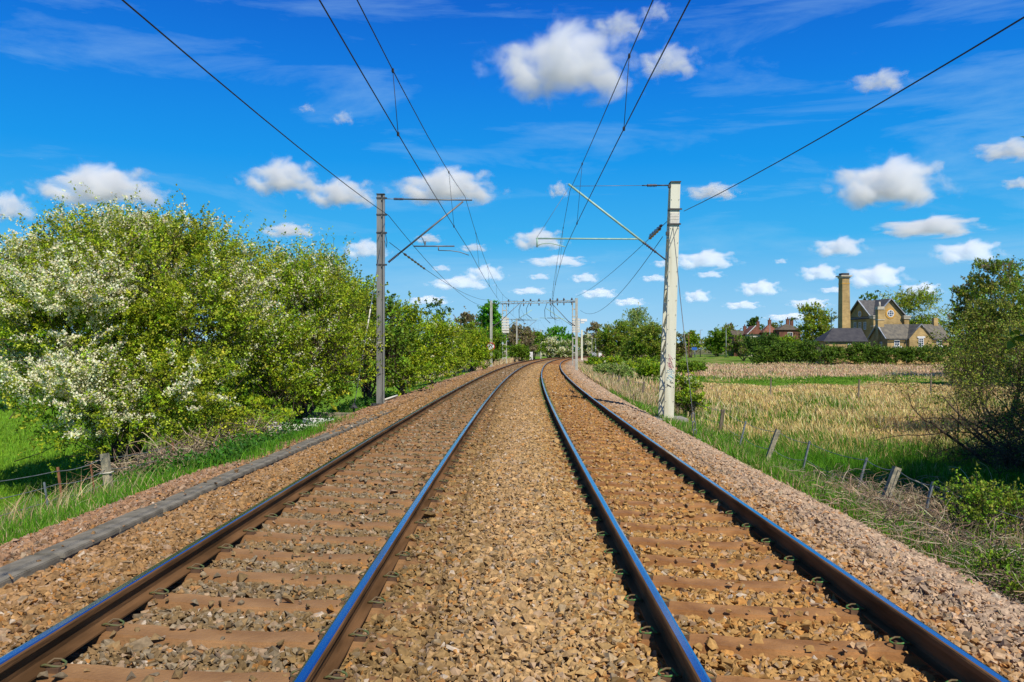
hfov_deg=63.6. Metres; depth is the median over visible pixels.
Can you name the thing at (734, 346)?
bush
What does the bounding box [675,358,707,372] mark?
bramble
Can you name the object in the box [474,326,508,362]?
bush
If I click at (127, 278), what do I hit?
hawthorn
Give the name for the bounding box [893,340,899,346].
window
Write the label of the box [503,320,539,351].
bare tree
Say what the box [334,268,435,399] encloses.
hawthorn
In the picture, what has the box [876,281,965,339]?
tree
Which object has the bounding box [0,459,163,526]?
dry stalks
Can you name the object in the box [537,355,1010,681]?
railway track
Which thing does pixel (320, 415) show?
kerb stone
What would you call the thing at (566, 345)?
hawthorn
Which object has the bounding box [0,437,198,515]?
wire fence
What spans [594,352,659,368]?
bramble
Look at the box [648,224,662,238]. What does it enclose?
insulator
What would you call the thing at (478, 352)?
bush
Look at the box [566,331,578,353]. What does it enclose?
tree
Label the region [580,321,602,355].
tree
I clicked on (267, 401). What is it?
bramble
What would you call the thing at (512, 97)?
sky
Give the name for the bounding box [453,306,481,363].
bare tree
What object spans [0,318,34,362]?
tree
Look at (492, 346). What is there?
speed sign
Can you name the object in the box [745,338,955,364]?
hedge
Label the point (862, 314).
engine house
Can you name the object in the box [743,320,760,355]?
house
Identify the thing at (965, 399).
twiggy bush
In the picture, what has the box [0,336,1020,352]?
woods
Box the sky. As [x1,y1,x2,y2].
[0,0,1023,347]
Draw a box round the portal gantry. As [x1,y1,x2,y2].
[502,298,579,364]
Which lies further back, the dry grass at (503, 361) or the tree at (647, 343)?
the tree at (647, 343)
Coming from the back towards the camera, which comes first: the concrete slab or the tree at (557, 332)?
the tree at (557, 332)
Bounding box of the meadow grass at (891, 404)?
[625,361,1023,553]
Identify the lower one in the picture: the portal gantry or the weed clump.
the weed clump
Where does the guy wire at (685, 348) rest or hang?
attached to the overhead line mast at (667, 375)
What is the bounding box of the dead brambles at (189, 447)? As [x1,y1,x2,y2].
[70,397,294,492]
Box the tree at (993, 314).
[948,293,1021,384]
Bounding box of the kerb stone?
[310,412,349,417]
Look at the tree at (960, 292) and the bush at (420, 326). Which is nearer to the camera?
the bush at (420, 326)
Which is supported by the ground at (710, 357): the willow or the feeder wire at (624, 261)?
the willow
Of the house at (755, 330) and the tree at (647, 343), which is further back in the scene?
the house at (755, 330)
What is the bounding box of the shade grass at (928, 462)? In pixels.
[707,424,1023,513]
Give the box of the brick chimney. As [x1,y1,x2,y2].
[836,273,851,327]
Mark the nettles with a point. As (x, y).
(231, 447)
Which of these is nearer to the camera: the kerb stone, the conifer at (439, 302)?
the kerb stone
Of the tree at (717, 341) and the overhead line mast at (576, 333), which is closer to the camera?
the overhead line mast at (576, 333)
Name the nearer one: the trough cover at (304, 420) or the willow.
the trough cover at (304, 420)
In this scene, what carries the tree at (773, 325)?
on the ground at (710, 357)
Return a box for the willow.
[590,319,639,360]
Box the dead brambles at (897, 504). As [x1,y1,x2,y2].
[775,455,1023,603]
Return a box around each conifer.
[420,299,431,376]
[429,298,442,365]
[437,306,457,373]
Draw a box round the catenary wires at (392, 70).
[319,0,580,338]
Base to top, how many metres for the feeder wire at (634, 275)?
1.303 m
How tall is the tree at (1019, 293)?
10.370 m
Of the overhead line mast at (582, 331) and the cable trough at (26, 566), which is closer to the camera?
the cable trough at (26, 566)
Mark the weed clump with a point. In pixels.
(990, 554)
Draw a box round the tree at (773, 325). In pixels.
[771,321,782,327]
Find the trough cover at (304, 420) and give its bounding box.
[302,418,332,423]
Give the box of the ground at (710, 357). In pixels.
[0,349,1023,602]
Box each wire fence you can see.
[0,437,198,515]
[611,372,1023,548]
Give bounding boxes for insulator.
[404,253,425,269]
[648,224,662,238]
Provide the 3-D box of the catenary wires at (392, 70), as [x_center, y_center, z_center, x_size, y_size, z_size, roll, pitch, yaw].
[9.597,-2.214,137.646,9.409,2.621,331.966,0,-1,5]
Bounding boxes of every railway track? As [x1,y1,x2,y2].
[0,355,597,681]
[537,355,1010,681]
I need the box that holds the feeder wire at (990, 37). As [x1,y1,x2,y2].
[684,16,1023,210]
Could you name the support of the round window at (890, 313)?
in the engine house at (862, 314)
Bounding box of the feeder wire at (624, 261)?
[578,221,666,295]
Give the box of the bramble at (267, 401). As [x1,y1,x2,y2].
[203,350,362,427]
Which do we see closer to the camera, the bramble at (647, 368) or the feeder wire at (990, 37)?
the feeder wire at (990, 37)
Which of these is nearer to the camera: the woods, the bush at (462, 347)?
the bush at (462, 347)
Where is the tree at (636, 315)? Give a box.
[614,302,659,356]
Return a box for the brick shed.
[813,328,867,362]
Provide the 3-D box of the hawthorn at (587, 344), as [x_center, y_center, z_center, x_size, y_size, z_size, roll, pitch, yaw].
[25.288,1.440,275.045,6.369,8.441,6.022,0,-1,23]
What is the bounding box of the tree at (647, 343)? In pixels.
[617,321,681,360]
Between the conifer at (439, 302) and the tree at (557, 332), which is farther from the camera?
the tree at (557, 332)
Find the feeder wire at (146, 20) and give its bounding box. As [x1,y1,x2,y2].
[122,0,481,305]
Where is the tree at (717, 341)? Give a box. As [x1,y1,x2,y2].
[703,324,734,356]
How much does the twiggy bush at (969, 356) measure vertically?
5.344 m
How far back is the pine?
290.76 m
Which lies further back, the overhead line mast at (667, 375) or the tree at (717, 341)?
the tree at (717, 341)
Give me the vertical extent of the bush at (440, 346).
4.253 m
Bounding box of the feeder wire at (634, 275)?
[583,236,662,313]
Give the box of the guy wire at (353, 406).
[350,241,381,411]
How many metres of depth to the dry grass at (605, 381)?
42.49 m
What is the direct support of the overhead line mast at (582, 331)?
on the ground at (710, 357)
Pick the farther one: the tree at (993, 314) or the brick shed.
the brick shed
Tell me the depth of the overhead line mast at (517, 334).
131.99 m
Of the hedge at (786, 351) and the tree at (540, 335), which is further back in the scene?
the tree at (540, 335)
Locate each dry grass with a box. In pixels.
[373,356,529,384]
[578,361,935,419]
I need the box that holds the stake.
[858,379,859,396]
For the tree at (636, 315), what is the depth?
220.59 m
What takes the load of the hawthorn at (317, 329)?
on the ground at (710, 357)
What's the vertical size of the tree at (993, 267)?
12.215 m
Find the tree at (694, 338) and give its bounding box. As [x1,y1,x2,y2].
[682,330,702,357]
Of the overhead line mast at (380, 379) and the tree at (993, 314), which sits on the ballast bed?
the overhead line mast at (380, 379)
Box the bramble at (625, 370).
[591,357,636,378]
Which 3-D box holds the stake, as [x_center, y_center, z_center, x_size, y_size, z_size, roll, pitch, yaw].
[18.879,2.679,44.976,0.120,1.203,0.070,0,-1,0]
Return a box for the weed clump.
[959,531,1023,602]
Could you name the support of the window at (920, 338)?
in the brick cottage
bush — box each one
[368,291,437,395]
[413,310,464,384]
[434,318,475,377]
[459,320,498,371]
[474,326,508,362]
[507,341,534,360]
[674,367,711,417]
[676,331,688,360]
[723,332,758,360]
[739,330,779,361]
[777,333,802,361]
[859,358,1023,470]
[917,286,1023,429]
[919,462,1023,548]
[947,349,1023,478]
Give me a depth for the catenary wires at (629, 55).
11.98 m
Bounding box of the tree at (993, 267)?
[963,254,1023,367]
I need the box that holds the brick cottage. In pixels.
[867,302,949,363]
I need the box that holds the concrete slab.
[267,423,315,434]
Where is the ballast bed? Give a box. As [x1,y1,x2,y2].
[13,355,1020,681]
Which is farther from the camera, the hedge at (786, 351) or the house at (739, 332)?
the house at (739, 332)
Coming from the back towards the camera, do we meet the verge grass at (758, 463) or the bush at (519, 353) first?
the bush at (519, 353)
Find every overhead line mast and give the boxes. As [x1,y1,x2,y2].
[371,193,471,405]
[490,300,519,366]
[516,320,536,360]
[536,181,687,421]
[549,298,577,370]
[581,330,597,359]
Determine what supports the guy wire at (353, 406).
attached to the overhead line mast at (380, 379)
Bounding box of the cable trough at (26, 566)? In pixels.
[0,409,395,587]
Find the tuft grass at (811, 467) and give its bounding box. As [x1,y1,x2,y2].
[711,435,1023,574]
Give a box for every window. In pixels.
[887,310,893,316]
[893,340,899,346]
[917,336,924,345]
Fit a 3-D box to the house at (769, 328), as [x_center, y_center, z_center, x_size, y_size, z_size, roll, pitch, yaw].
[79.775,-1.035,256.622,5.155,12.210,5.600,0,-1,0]
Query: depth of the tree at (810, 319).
180.93 m
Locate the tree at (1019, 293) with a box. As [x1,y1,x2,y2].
[979,263,1023,332]
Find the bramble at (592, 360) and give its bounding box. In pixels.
[583,353,611,365]
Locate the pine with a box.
[746,316,764,329]
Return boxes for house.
[729,324,746,355]
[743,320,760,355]
[760,318,774,335]
[774,317,800,339]
[850,298,910,343]
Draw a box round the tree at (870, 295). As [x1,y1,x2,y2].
[859,291,875,299]
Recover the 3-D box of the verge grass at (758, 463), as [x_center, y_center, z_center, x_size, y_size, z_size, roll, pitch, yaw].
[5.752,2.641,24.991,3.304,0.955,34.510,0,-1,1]
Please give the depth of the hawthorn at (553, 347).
194.35 m
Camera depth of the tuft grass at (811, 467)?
15.87 m
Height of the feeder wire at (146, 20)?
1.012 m
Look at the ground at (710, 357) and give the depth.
50.55 m
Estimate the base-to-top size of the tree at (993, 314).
7.423 m
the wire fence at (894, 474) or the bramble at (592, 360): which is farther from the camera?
the bramble at (592, 360)
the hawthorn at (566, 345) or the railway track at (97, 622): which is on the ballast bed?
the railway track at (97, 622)
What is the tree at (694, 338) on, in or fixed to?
on the ground at (710, 357)
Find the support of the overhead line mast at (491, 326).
on the ground at (710, 357)
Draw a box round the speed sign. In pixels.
[486,343,494,349]
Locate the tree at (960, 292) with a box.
[943,271,985,372]
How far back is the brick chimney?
167.32 m
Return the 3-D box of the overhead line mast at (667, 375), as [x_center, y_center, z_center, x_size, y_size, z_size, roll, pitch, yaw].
[3.050,-1.155,25.792,4.625,7.501,1.260,0,-1,0]
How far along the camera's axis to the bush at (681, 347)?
189.41 m
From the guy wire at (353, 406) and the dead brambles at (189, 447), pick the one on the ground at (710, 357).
the dead brambles at (189, 447)
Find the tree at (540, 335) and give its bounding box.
[527,330,549,358]
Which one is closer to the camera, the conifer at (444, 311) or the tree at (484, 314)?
the conifer at (444, 311)
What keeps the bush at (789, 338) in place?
on the ground at (710, 357)
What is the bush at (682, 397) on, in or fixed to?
on the ground at (710, 357)
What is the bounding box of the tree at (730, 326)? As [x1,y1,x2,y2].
[719,322,741,353]
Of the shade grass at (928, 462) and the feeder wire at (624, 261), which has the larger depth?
the feeder wire at (624, 261)
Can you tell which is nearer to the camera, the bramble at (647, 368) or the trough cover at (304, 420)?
the trough cover at (304, 420)
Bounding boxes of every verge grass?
[0,371,470,545]
[170,411,361,475]
[608,388,1023,597]
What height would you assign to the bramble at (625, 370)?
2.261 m
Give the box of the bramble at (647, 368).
[632,360,659,378]
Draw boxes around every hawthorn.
[0,182,306,478]
[197,210,389,423]
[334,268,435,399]
[538,336,563,357]
[559,338,571,356]
[578,333,597,355]
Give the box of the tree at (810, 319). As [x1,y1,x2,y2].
[790,301,837,360]
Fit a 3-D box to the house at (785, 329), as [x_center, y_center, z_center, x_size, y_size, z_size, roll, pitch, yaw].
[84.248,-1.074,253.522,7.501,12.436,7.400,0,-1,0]
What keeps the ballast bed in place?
on the ground at (710, 357)
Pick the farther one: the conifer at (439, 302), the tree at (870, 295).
the tree at (870, 295)
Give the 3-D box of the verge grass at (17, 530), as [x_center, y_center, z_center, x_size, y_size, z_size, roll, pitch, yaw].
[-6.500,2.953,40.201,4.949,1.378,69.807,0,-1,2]
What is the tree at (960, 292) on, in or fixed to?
on the ground at (710, 357)
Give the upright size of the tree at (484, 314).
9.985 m
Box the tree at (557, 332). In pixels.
[545,325,569,341]
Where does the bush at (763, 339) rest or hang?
on the ground at (710, 357)
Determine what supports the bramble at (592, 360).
on the ground at (710, 357)
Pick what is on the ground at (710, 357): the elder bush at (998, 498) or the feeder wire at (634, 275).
the elder bush at (998, 498)
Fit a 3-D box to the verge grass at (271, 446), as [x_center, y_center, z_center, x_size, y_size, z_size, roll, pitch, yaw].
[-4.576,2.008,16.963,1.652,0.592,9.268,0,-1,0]
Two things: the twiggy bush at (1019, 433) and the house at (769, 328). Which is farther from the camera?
the house at (769, 328)
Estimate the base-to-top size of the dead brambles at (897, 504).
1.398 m
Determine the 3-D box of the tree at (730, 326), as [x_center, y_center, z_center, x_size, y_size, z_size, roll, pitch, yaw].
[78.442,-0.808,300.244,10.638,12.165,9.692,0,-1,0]
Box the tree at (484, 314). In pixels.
[475,299,507,359]
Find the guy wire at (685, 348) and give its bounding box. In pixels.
[673,228,696,435]
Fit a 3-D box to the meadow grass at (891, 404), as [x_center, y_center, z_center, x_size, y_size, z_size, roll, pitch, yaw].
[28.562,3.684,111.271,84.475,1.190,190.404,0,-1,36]
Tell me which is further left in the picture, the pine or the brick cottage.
the pine
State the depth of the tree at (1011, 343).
13.24 m
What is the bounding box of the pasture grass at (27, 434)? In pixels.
[0,380,164,517]
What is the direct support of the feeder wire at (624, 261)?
attached to the overhead line mast at (667, 375)
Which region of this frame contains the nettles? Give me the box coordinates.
[10,390,393,508]
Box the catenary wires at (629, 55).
[552,0,690,338]
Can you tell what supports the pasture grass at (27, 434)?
on the ground at (710, 357)
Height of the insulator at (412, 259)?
0.127 m

